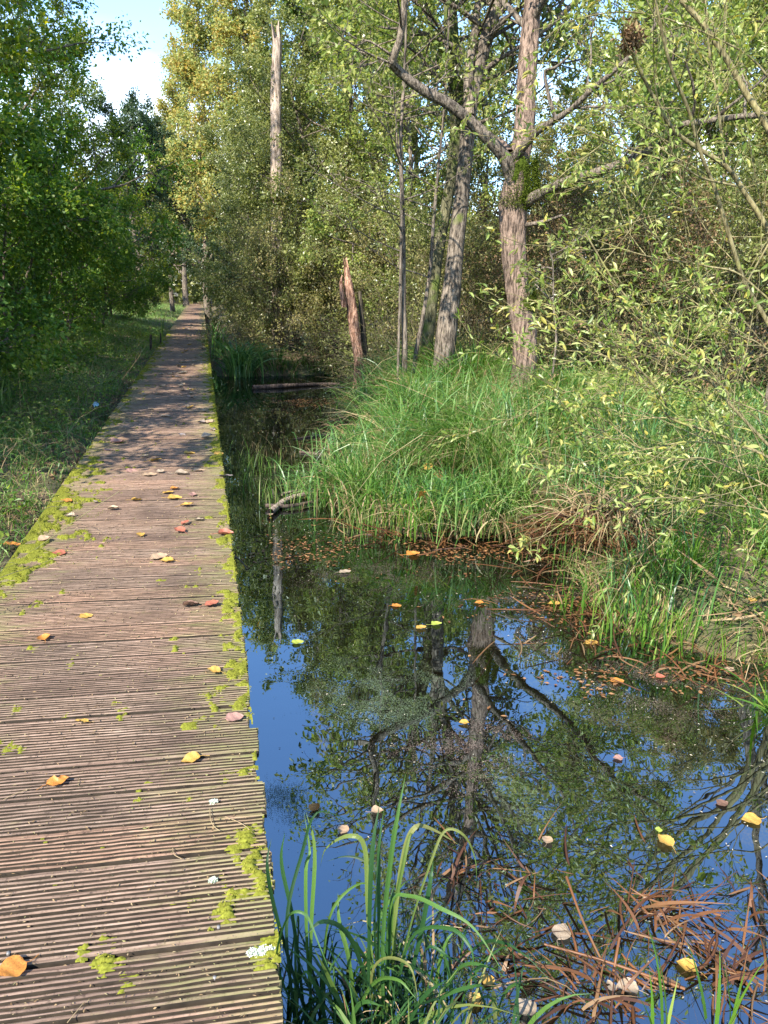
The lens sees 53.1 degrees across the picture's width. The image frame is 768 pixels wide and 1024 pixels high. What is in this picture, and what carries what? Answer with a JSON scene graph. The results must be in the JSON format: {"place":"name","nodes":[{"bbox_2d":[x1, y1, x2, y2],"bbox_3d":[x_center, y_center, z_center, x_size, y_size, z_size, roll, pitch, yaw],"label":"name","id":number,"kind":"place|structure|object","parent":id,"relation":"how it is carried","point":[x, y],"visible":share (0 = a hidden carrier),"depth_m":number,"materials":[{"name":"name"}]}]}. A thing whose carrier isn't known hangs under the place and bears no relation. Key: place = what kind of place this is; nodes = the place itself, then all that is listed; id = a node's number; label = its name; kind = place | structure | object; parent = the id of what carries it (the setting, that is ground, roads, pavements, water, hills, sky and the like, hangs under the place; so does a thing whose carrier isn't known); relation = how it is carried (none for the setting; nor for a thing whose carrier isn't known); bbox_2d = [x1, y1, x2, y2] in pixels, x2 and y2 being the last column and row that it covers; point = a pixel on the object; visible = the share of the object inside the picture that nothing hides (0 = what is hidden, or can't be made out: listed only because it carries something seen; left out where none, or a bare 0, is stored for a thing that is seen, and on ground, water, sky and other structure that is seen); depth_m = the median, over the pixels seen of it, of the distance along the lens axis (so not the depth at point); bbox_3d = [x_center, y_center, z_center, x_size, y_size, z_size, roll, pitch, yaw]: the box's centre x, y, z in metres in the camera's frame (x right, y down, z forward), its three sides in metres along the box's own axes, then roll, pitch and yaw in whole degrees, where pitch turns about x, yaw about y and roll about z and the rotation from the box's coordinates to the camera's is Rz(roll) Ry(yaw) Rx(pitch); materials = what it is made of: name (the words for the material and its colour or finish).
{"place":"outdoors","nodes":[
{"label":"outdoors","id":0,"kind":"place"},
{"bbox_2d":[0,301,185,572],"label":"shaded grass","id":1,"kind":"structure","parent":0,"point":[147,325],"depth_m":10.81,"materials":[{"name":"plant"}]},
{"bbox_2d":[0,0,762,284],"label":"sky","id":2,"kind":"structure","parent":0,"point":[121,75],"materials":[{"name":"white"}]},
{"bbox_2d":[0,293,767,661],"bbox_3d":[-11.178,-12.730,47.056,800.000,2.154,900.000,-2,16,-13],"label":"ground","id":3,"kind":"structure","parent":0,"point":[744,603],"depth_m":5.26,"materials":[{"name":"plant"}]},
{"bbox_2d":[0,0,67,179],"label":"oak tree","id":4,"kind":"object","parent":3,"relation":"on","point":[14,57],"visible":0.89,"depth_m":8.00,"materials":[{"name":"green plant"}]},
{"bbox_2d":[0,63,86,390],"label":"hazel shrub","id":5,"kind":"object","parent":3,"relation":"on","point":[9,134],"visible":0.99,"depth_m":8.46,"materials":[{"name":"green plant"}]},
{"bbox_2d":[0,415,88,530],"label":"verge grass","id":6,"kind":"structure","parent":3,"relation":"on","point":[19,484],"depth_m":5.69,"materials":[{"name":"plant"}]},
{"bbox_2d":[0,369,96,452],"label":"verge nettles","id":7,"kind":"object","parent":3,"relation":"on","point":[25,417],"visible":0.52,"depth_m":8.36,"materials":[{"name":"green plant"}]},
{"bbox_2d":[0,369,134,524],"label":"leaf litter","id":8,"kind":"object","parent":3,"relation":"on","point":[55,474],"visible":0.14,"depth_m":7.18,"materials":[{"name":"plant"}]},
{"bbox_2d":[0,142,139,342],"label":"hazel shrub","id":9,"kind":"object","parent":3,"relation":"on","point":[99,269],"visible":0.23,"depth_m":16.25,"materials":[{"name":"green plant"}]},
{"bbox_2d":[0,319,156,571],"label":"dry stalks","id":10,"kind":"object","parent":3,"relation":"on","point":[69,415],"visible":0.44,"depth_m":8.71,"materials":[{"name":"plant"}]},
{"bbox_2d":[0,335,162,577],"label":"bramble twigs","id":11,"kind":"object","parent":3,"relation":"on","point":[20,405],"visible":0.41,"depth_m":8.51,"materials":[{"name":"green plant"}]},
{"bbox_2d":[1,0,171,314],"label":"oak tree","id":12,"kind":"object","parent":3,"relation":"on","point":[82,91],"visible":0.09,"depth_m":24.37,"materials":[{"name":"green plant"}]},
{"bbox_2d":[0,0,181,320],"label":"oak tree","id":13,"kind":"object","parent":3,"relation":"on","point":[104,139],"visible":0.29,"depth_m":17.70,"materials":[{"name":"green plant"}]},
{"bbox_2d":[0,300,184,565],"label":"verge straw","id":14,"kind":"object","parent":3,"relation":"on","point":[69,462],"visible":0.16,"depth_m":9.13,"materials":[{"name":"plant"}]},
{"bbox_2d":[0,96,193,369],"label":"hazel shrub","id":15,"kind":"object","parent":3,"relation":"on","point":[30,186],"visible":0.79,"depth_m":12.45,"materials":[{"name":"green plant"}]},
{"bbox_2d":[0,0,205,318],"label":"oak tree","id":16,"kind":"object","parent":3,"relation":"on","point":[145,151],"visible":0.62,"depth_m":13.96,"materials":[{"name":"green plant"}]},
{"bbox_2d":[33,189,176,330],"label":"hazel shrub","id":17,"kind":"object","parent":3,"relation":"on","point":[149,292],"visible":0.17,"depth_m":22.01,"materials":[{"name":"green plant"}]},
{"bbox_2d":[73,231,150,320],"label":"hazel shrub","id":18,"kind":"object","parent":3,"relation":"on","point":[119,306],"visible":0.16,"depth_m":27.80,"materials":[{"name":"green plant"}]},
{"bbox_2d":[0,301,283,1023],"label":"boardwalk","id":19,"kind":"structure","parent":3,"relation":"on","point":[48,920],"depth_m":2.45,"materials":[{"name":"brown wood"}]},
{"bbox_2d":[0,370,274,1023],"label":"deck debris","id":20,"kind":"object","parent":19,"relation":"on","point":[141,698],"visible":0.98,"depth_m":2.80,"materials":[{"name":"plant"}]},
{"bbox_2d":[0,331,280,993],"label":"moss cushion","id":21,"kind":"object","parent":19,"relation":"on","point":[106,966],"visible":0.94,"depth_m":3.34,"materials":[{"name":"plant"}]},
{"bbox_2d":[0,339,283,966],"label":"moss","id":22,"kind":"object","parent":19,"relation":"on","point":[214,404],"visible":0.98,"depth_m":4.95,"materials":[{"name":"plant"}]},
{"bbox_2d":[75,80,209,312],"bbox_3d":[-10.972,-13.554,34.261,5.386,9.805,6.247,-7,18,-29],"label":"oak tree","id":23,"kind":"object","parent":3,"relation":"on","point":[130,111],"visible":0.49,"depth_m":33.00,"materials":[{"name":"green plant"}]},
{"bbox_2d":[115,115,229,311],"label":"oak tree","id":24,"kind":"object","parent":3,"relation":"on","point":[188,224],"visible":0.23,"depth_m":41.64,"materials":[{"name":"green plant"}]},
{"bbox_2d":[130,41,226,307],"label":"poplar tree","id":25,"kind":"object","parent":3,"relation":"on","point":[170,89],"visible":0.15,"depth_m":52.14,"materials":[{"name":"green plant"}]},
{"bbox_2d":[124,0,246,318],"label":"poplar tree","id":26,"kind":"object","parent":3,"relation":"on","point":[192,67],"visible":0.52,"depth_m":39.54,"materials":[{"name":"green plant"}]},
{"bbox_2d":[170,0,292,308],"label":"poplar tree","id":27,"kind":"object","parent":3,"relation":"on","point":[233,23],"visible":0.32,"depth_m":36.49,"materials":[{"name":"green plant"}]},
{"bbox_2d":[190,334,293,377],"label":"sedge tussock","id":28,"kind":"object","parent":3,"relation":"on","point":[240,363],"visible":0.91,"depth_m":15.76,"materials":[{"name":"plant"}]},
{"bbox_2d":[188,115,298,332],"bbox_3d":[-3.920,-8.929,24.099,4.096,6.894,3.614,-7,18,-29],"label":"alder tree","id":29,"kind":"object","parent":3,"relation":"on","point":[209,134],"visible":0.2,"depth_m":23.81,"materials":[{"name":"green plant"}]},
{"bbox_2d":[188,228,312,350],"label":"thicket shrub","id":30,"kind":"object","parent":3,"relation":"on","point":[260,311],"visible":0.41,"depth_m":17.43,"materials":[{"name":"green plant"}]},
{"bbox_2d":[181,65,340,317],"bbox_3d":[-4.208,-11.059,27.887,4.852,8.931,5.728,11,18,28],"label":"alder tree","id":31,"kind":"object","parent":3,"relation":"on","point":[242,114],"visible":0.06,"depth_m":27.14,"materials":[{"name":"green plant"}]},
{"bbox_2d":[180,36,352,328],"bbox_3d":[-2.723,-7.762,19.035,4.242,7.520,3.881,-5,18,-24],"label":"alder tree","id":32,"kind":"object","parent":3,"relation":"on","point":[237,50],"visible":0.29,"depth_m":18.54,"materials":[{"name":"green plant"}]},
{"bbox_2d":[270,21,283,349],"bbox_3d":[-2.420,-7.024,17.363,0.330,7.244,0.337,-2,16,-13],"label":"dead snag","id":33,"kind":"object","parent":3,"relation":"on","point":[275,106],"visible":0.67,"depth_m":16.83,"materials":[{"name":"wood"}]},
{"bbox_2d":[185,152,377,368],"bbox_3d":[-2.235,-5.066,17.550,4.293,5.191,4.660,-6,18,-27],"label":"thicket shrub","id":34,"kind":"object","parent":3,"relation":"on","point":[318,299],"visible":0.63,"depth_m":16.86,"materials":[{"name":"green plant"}]},
{"bbox_2d":[239,0,354,313],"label":"poplar tree","id":35,"kind":"object","parent":3,"relation":"on","point":[287,53],"visible":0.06,"depth_m":38.15,"materials":[{"name":"green plant"}]},
{"bbox_2d":[187,0,425,345],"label":"alder tree","id":36,"kind":"object","parent":3,"relation":"on","point":[262,13],"visible":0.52,"depth_m":17.47,"materials":[{"name":"green plant"}]},
{"bbox_2d":[237,447,411,513],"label":"sedge tussock","id":37,"kind":"object","parent":3,"relation":"on","point":[305,482],"visible":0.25,"depth_m":6.80,"materials":[{"name":"plant"}]},
{"bbox_2d":[199,0,454,348],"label":"alder tree","id":38,"kind":"object","parent":3,"relation":"on","point":[270,197],"visible":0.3,"depth_m":17.03,"materials":[{"name":"green plant"}]},
{"bbox_2d":[230,162,429,376],"bbox_3d":[-0.977,-5.162,17.363,4.049,5.031,3.527,6,16,13],"label":"thicket shrub","id":39,"kind":"object","parent":3,"relation":"on","point":[332,220],"visible":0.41,"depth_m":16.89,"materials":[{"name":"green plant"}]},
{"bbox_2d":[286,417,381,466],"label":"sedge tussock","id":40,"kind":"object","parent":3,"relation":"on","point":[336,440],"visible":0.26,"depth_m":8.21,"materials":[{"name":"plant"}]},
{"bbox_2d":[282,443,396,514],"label":"sedge tussock","id":41,"kind":"object","parent":3,"relation":"on","point":[334,478],"visible":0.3,"depth_m":6.57,"materials":[{"name":"green plant"}]},
{"bbox_2d":[339,257,368,388],"bbox_3d":[-0.533,-3.216,13.661,0.589,2.507,0.293,-2,16,-13],"label":"broken stump","id":42,"kind":"object","parent":3,"relation":"on","point":[355,326],"visible":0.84,"depth_m":13.54,"materials":[{"name":"wood"}]},
{"bbox_2d":[268,176,475,353],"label":"thicket shrub","id":43,"kind":"object","parent":3,"relation":"on","point":[356,235],"visible":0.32,"depth_m":16.68,"materials":[{"name":"green plant"}]},
{"bbox_2d":[10,169,767,319],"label":"wood","id":44,"kind":"object","parent":3,"relation":"on","point":[192,297],"visible":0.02,"depth_m":62.58,"materials":[{"name":"plant"}]},
{"bbox_2d":[297,156,497,379],"bbox_3d":[0.308,-4.293,14.837,3.856,4.792,3.359,2,16,-1],"label":"thicket shrub","id":45,"kind":"object","parent":3,"relation":"on","point":[419,233],"visible":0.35,"depth_m":14.53,"materials":[{"name":"green plant"}]},
{"bbox_2d":[278,0,523,382],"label":"sapling","id":46,"kind":"object","parent":3,"relation":"on","point":[403,296],"visible":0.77,"depth_m":9.71,"materials":[{"name":"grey plant"}]},
{"bbox_2d":[299,0,520,373],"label":"sapling","id":47,"kind":"object","parent":3,"relation":"on","point":[432,247],"visible":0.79,"depth_m":10.10,"materials":[{"name":"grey plant"}]},
{"bbox_2d":[305,0,516,329],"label":"alder tree","id":48,"kind":"object","parent":3,"relation":"on","point":[464,31],"visible":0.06,"depth_m":20.93,"materials":[{"name":"green plant"}]},
{"bbox_2d":[324,46,515,385],"bbox_3d":[0.348,-3.482,10.093,2.218,4.638,1.486,-2,16,-13],"label":"sapling","id":49,"kind":"object","parent":3,"relation":"on","point":[420,69],"visible":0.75,"depth_m":9.76,"materials":[{"name":"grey plant"}]},
{"bbox_2d":[293,0,547,347],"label":"alder tree","id":50,"kind":"object","parent":3,"relation":"on","point":[316,80],"visible":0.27,"depth_m":15.97,"materials":[{"name":"green plant"}]},
{"bbox_2d":[350,475,493,541],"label":"sedge tussock","id":51,"kind":"object","parent":3,"relation":"on","point":[411,520],"visible":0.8,"depth_m":5.77,"materials":[{"name":"plant"}]},
{"bbox_2d":[271,507,615,582],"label":"reed litter","id":52,"kind":"object","parent":3,"relation":"on","point":[385,530],"visible":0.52,"depth_m":5.70,"materials":[{"name":"plant"}]},
{"bbox_2d":[359,455,539,543],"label":"sedge tussock","id":53,"kind":"object","parent":3,"relation":"on","point":[442,504],"visible":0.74,"depth_m":5.74,"materials":[{"name":"plant"}]},
{"bbox_2d":[343,138,579,368],"bbox_3d":[1.461,-3.844,13.953,4.427,4.932,4.079,12,19,31],"label":"thicket shrub","id":54,"kind":"object","parent":3,"relation":"on","point":[469,237],"visible":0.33,"depth_m":13.42,"materials":[{"name":"green plant"}]},
{"bbox_2d":[299,495,630,593],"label":"shore grass","id":55,"kind":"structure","parent":3,"relation":"on","point":[375,533],"depth_m":5.67,"materials":[{"name":"plant"}]},
{"bbox_2d":[324,0,615,376],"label":"tree","id":56,"kind":"object","parent":3,"relation":"on","point":[446,330],"visible":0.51,"depth_m":10.32,"materials":[{"name":"grey plant"}]},
{"bbox_2d":[379,452,576,545],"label":"sedge tussock","id":57,"kind":"object","parent":3,"relation":"on","point":[496,506],"visible":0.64,"depth_m":5.77,"materials":[{"name":"green plant"}]},
{"bbox_2d":[410,7,578,340],"bbox_3d":[2.829,-7.983,19.120,4.841,8.147,4.271,4,16,8],"label":"alder tree","id":58,"kind":"object","parent":3,"relation":"on","point":[502,133],"visible":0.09,"depth_m":18.79,"materials":[{"name":"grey plant"}]},
{"bbox_2d":[344,0,645,369],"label":"tree","id":59,"kind":"object","parent":3,"relation":"on","point":[433,293],"visible":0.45,"depth_m":11.11,"materials":[{"name":"green plant"}]},
{"bbox_2d":[245,266,766,398],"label":"undergrowth twigs","id":60,"kind":"object","parent":3,"relation":"on","point":[390,343],"visible":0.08,"depth_m":13.32,"materials":[{"name":"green plant"}]},
{"bbox_2d":[246,322,767,517],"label":"island grass","id":61,"kind":"structure","parent":3,"relation":"on","point":[491,461],"depth_m":7.36,"materials":[{"name":"plant"}]},
{"bbox_2d":[250,335,767,681],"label":"dead grass","id":62,"kind":"structure","parent":3,"relation":"on","point":[592,571],"depth_m":6.07,"materials":[{"name":"plant"}]},
{"bbox_2d":[275,0,767,395],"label":"tree","id":63,"kind":"object","parent":3,"relation":"on","point":[519,198],"visible":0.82,"depth_m":8.36,"materials":[{"name":"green plant"}]},
{"bbox_2d":[300,338,767,649],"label":"broad sedge","id":64,"kind":"object","parent":3,"relation":"on","point":[503,396],"visible":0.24,"depth_m":6.52,"materials":[{"name":"plant"}]},
{"bbox_2d":[464,87,614,331],"bbox_3d":[3.743,-6.750,18.195,3.554,6.301,3.252,1,16,-2],"label":"alder tree","id":65,"kind":"object","parent":3,"relation":"on","point":[554,136],"visible":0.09,"depth_m":17.64,"materials":[{"name":"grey plant"}]},
{"bbox_2d":[466,495,625,561],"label":"sedge tussock","id":66,"kind":"object","parent":3,"relation":"on","point":[552,538],"visible":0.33,"depth_m":5.52,"materials":[{"name":"brown plant"}]},
{"bbox_2d":[459,137,656,368],"bbox_3d":[2.929,-3.879,13.317,3.856,4.792,3.359,-2,17,-15],"label":"thicket shrub","id":67,"kind":"object","parent":3,"relation":"on","point":[557,228],"visible":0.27,"depth_m":12.63,"materials":[{"name":"green plant"}]},
{"bbox_2d":[509,208,614,382],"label":"sapling","id":68,"kind":"object","parent":3,"relation":"on","point":[534,284],"visible":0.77,"depth_m":8.43,"materials":[{"name":"green plant"}]},
{"bbox_2d":[360,415,767,667],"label":"bank grass","id":69,"kind":"structure","parent":3,"relation":"on","point":[679,560],"depth_m":4.59,"materials":[{"name":"plant"}]},
{"bbox_2d":[360,417,767,700],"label":"bank litter","id":70,"kind":"object","parent":3,"relation":"on","point":[656,659],"depth_m":4.17,"materials":[{"name":"plant"}]},
{"bbox_2d":[460,135,731,372],"bbox_3d":[3.400,-3.514,12.578,4.660,5.191,4.293,7,17,17],"label":"thicket shrub","id":71,"kind":"object","parent":3,"relation":"on","point":[608,260],"visible":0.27,"depth_m":12.19,"materials":[{"name":"green plant"}]},
{"bbox_2d":[512,111,684,353],"bbox_3d":[4.567,-4.735,15.277,4.031,5.750,4.627,11,18,29],"label":"thicket shrub","id":72,"kind":"object","parent":3,"relation":"on","point":[593,164],"visible":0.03,"depth_m":14.93,"materials":[{"name":"green plant"}]},
{"bbox_2d":[432,0,767,642],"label":"willow shrub","id":73,"kind":"object","parent":3,"relation":"on","point":[703,306],"visible":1,"depth_m":3.84,"materials":[{"name":"green plant"}]},
{"bbox_2d":[610,14,648,59],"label":"dry leaf clump","id":74,"kind":"object","parent":73,"relation":"on","point":[632,37],"visible":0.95,"depth_m":3.92,"materials":[{"name":"plant"}]},
{"bbox_2d":[492,5,716,335],"bbox_3d":[4.800,-7.207,17.132,4.313,7.939,5.091,-3,17,-16],"label":"alder tree","id":75,"kind":"object","parent":3,"relation":"on","point":[556,154],"visible":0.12,"depth_m":16.33,"materials":[{"name":"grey plant"}]},
{"bbox_2d":[495,475,723,571],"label":"sedge tussock","id":76,"kind":"object","parent":3,"relation":"on","point":[607,524],"visible":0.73,"depth_m":5.21,"materials":[{"name":"plant"}]},
{"bbox_2d":[456,355,767,495],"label":"bank weeds","id":77,"kind":"object","parent":3,"relation":"on","point":[688,407],"visible":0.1,"depth_m":7.46,"materials":[{"name":"green plant"}]},
{"bbox_2d":[468,0,767,348],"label":"alder tree","id":78,"kind":"object","parent":3,"relation":"on","point":[599,129],"visible":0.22,"depth_m":14.39,"materials":[{"name":"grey plant"}]},
{"bbox_2d":[479,102,766,378],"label":"thicket shrub","id":79,"kind":"object","parent":3,"relation":"on","point":[634,207],"visible":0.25,"depth_m":11.46,"materials":[{"name":"green plant"}]},
{"bbox_2d":[523,480,722,546],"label":"sedge tussock","id":80,"kind":"object","parent":3,"relation":"on","point":[637,508],"visible":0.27,"depth_m":5.32,"materials":[{"name":"green plant"}]},
{"bbox_2d":[527,134,767,396],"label":"thicket shrub","id":81,"kind":"object","parent":3,"relation":"on","point":[699,232],"visible":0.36,"depth_m":10.62,"materials":[{"name":"green plant"}]},
{"bbox_2d":[535,552,759,667],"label":"shore shoots","id":82,"kind":"object","parent":3,"relation":"on","point":[642,641],"visible":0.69,"depth_m":4.16,"materials":[{"name":"plant"}]},
{"bbox_2d":[595,539,767,628],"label":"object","id":83,"kind":"object","parent":3,"relation":"on","point":[724,585],"visible":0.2,"depth_m":4.30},
{"bbox_2d":[597,121,767,390],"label":"thicket shrub","id":84,"kind":"object","parent":3,"relation":"on","point":[748,249],"visible":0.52,"depth_m":10.32,"materials":[{"name":"green plant"}]},
{"bbox_2d":[602,0,767,345],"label":"alder tree","id":85,"kind":"object","parent":3,"relation":"on","point":[714,130],"visible":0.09,"depth_m":14.04,"materials":[{"name":"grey plant"}]},
{"bbox_2d":[655,0,767,375],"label":"alder tree","id":86,"kind":"object","parent":3,"relation":"on","point":[738,2],"visible":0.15,"depth_m":12.27,"materials":[{"name":"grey plant"}]},
{"bbox_2d":[676,81,767,378],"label":"alder tree","id":87,"kind":"object","parent":3,"relation":"on","point":[762,141],"visible":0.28,"depth_m":10.54,"materials":[{"name":"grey plant"}]},
{"bbox_2d":[211,370,767,1023],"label":"pond water","id":88,"kind":"structure","parent":0,"point":[575,774],"depth_m":3.16,"materials":[{"name":"liquid"}]},
{"bbox_2d":[223,437,323,514],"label":"inlet grass","id":89,"kind":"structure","parent":88,"relation":"in","point":[246,475],"depth_m":7.04,"materials":[{"name":"plant"}]},
{"bbox_2d":[290,452,462,529],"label":"sedge tussock","id":90,"kind":"object","parent":88,"relation":"in","point":[356,503],"visible":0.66,"depth_m":6.16,"materials":[{"name":"green plant"}]},
{"bbox_2d":[264,640,498,833],"bbox_3d":[-0.137,0.889,3.397,1.081,0.009,1.619,9,18,24],"label":"duckweed","id":91,"kind":"object","parent":88,"relation":"on","point":[285,792],"visible":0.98,"depth_m":3.42,"materials":[{"name":"plant"}]},
{"bbox_2d":[266,774,599,1023],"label":"sedge clump","id":92,"kind":"object","parent":88,"relation":"in","point":[383,999],"visible":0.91,"depth_m":1.89,"materials":[{"name":"plant"}]},
{"bbox_2d":[341,803,561,922],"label":"dead reed clump","id":93,"kind":"object","parent":88,"relation":"in","point":[452,868],"visible":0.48,"depth_m":2.48,"materials":[{"name":"plant"}]},
{"bbox_2d":[403,892,573,1023],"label":"dead reed clump","id":94,"kind":"object","parent":88,"relation":"in","point":[461,959],"visible":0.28,"depth_m":2.13,"materials":[{"name":"plant"}]},
{"bbox_2d":[218,393,767,715],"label":"drifting litter","id":95,"kind":"object","parent":88,"relation":"on","point":[586,677],"visible":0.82,"depth_m":4.75,"materials":[{"name":"plant"}]},
{"bbox_2d":[243,556,767,824],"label":"algae scum","id":96,"kind":"object","parent":88,"relation":"on","point":[497,600],"visible":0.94,"depth_m":3.54,"materials":[{"name":"plant"}]},
{"bbox_2d":[442,825,629,955],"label":"dead reed clump","id":97,"kind":"object","parent":88,"relation":"in","point":[523,880],"visible":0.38,"depth_m":2.35,"materials":[{"name":"plant"}]},
{"bbox_2d":[486,890,687,1023],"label":"dead reed clump","id":98,"kind":"object","parent":88,"relation":"in","point":[622,997],"visible":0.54,"depth_m":2.09,"materials":[{"name":"plant"}]},
{"bbox_2d":[590,814,767,1013],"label":"dead reed clump","id":99,"kind":"object","parent":88,"relation":"in","point":[665,904],"visible":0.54,"depth_m":2.32,"materials":[{"name":"plant"}]},
{"bbox_2d":[623,891,767,1023],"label":"dead reed clump","id":100,"kind":"object","parent":88,"relation":"in","point":[737,975],"visible":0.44,"depth_m":2.16,"materials":[{"name":"plant"}]},
{"bbox_2d":[686,939,767,1023],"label":"grass tuft","id":101,"kind":"object","parent":88,"relation":"in","point":[732,1018],"visible":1,"depth_m":1.92,"materials":[{"name":"plant"}]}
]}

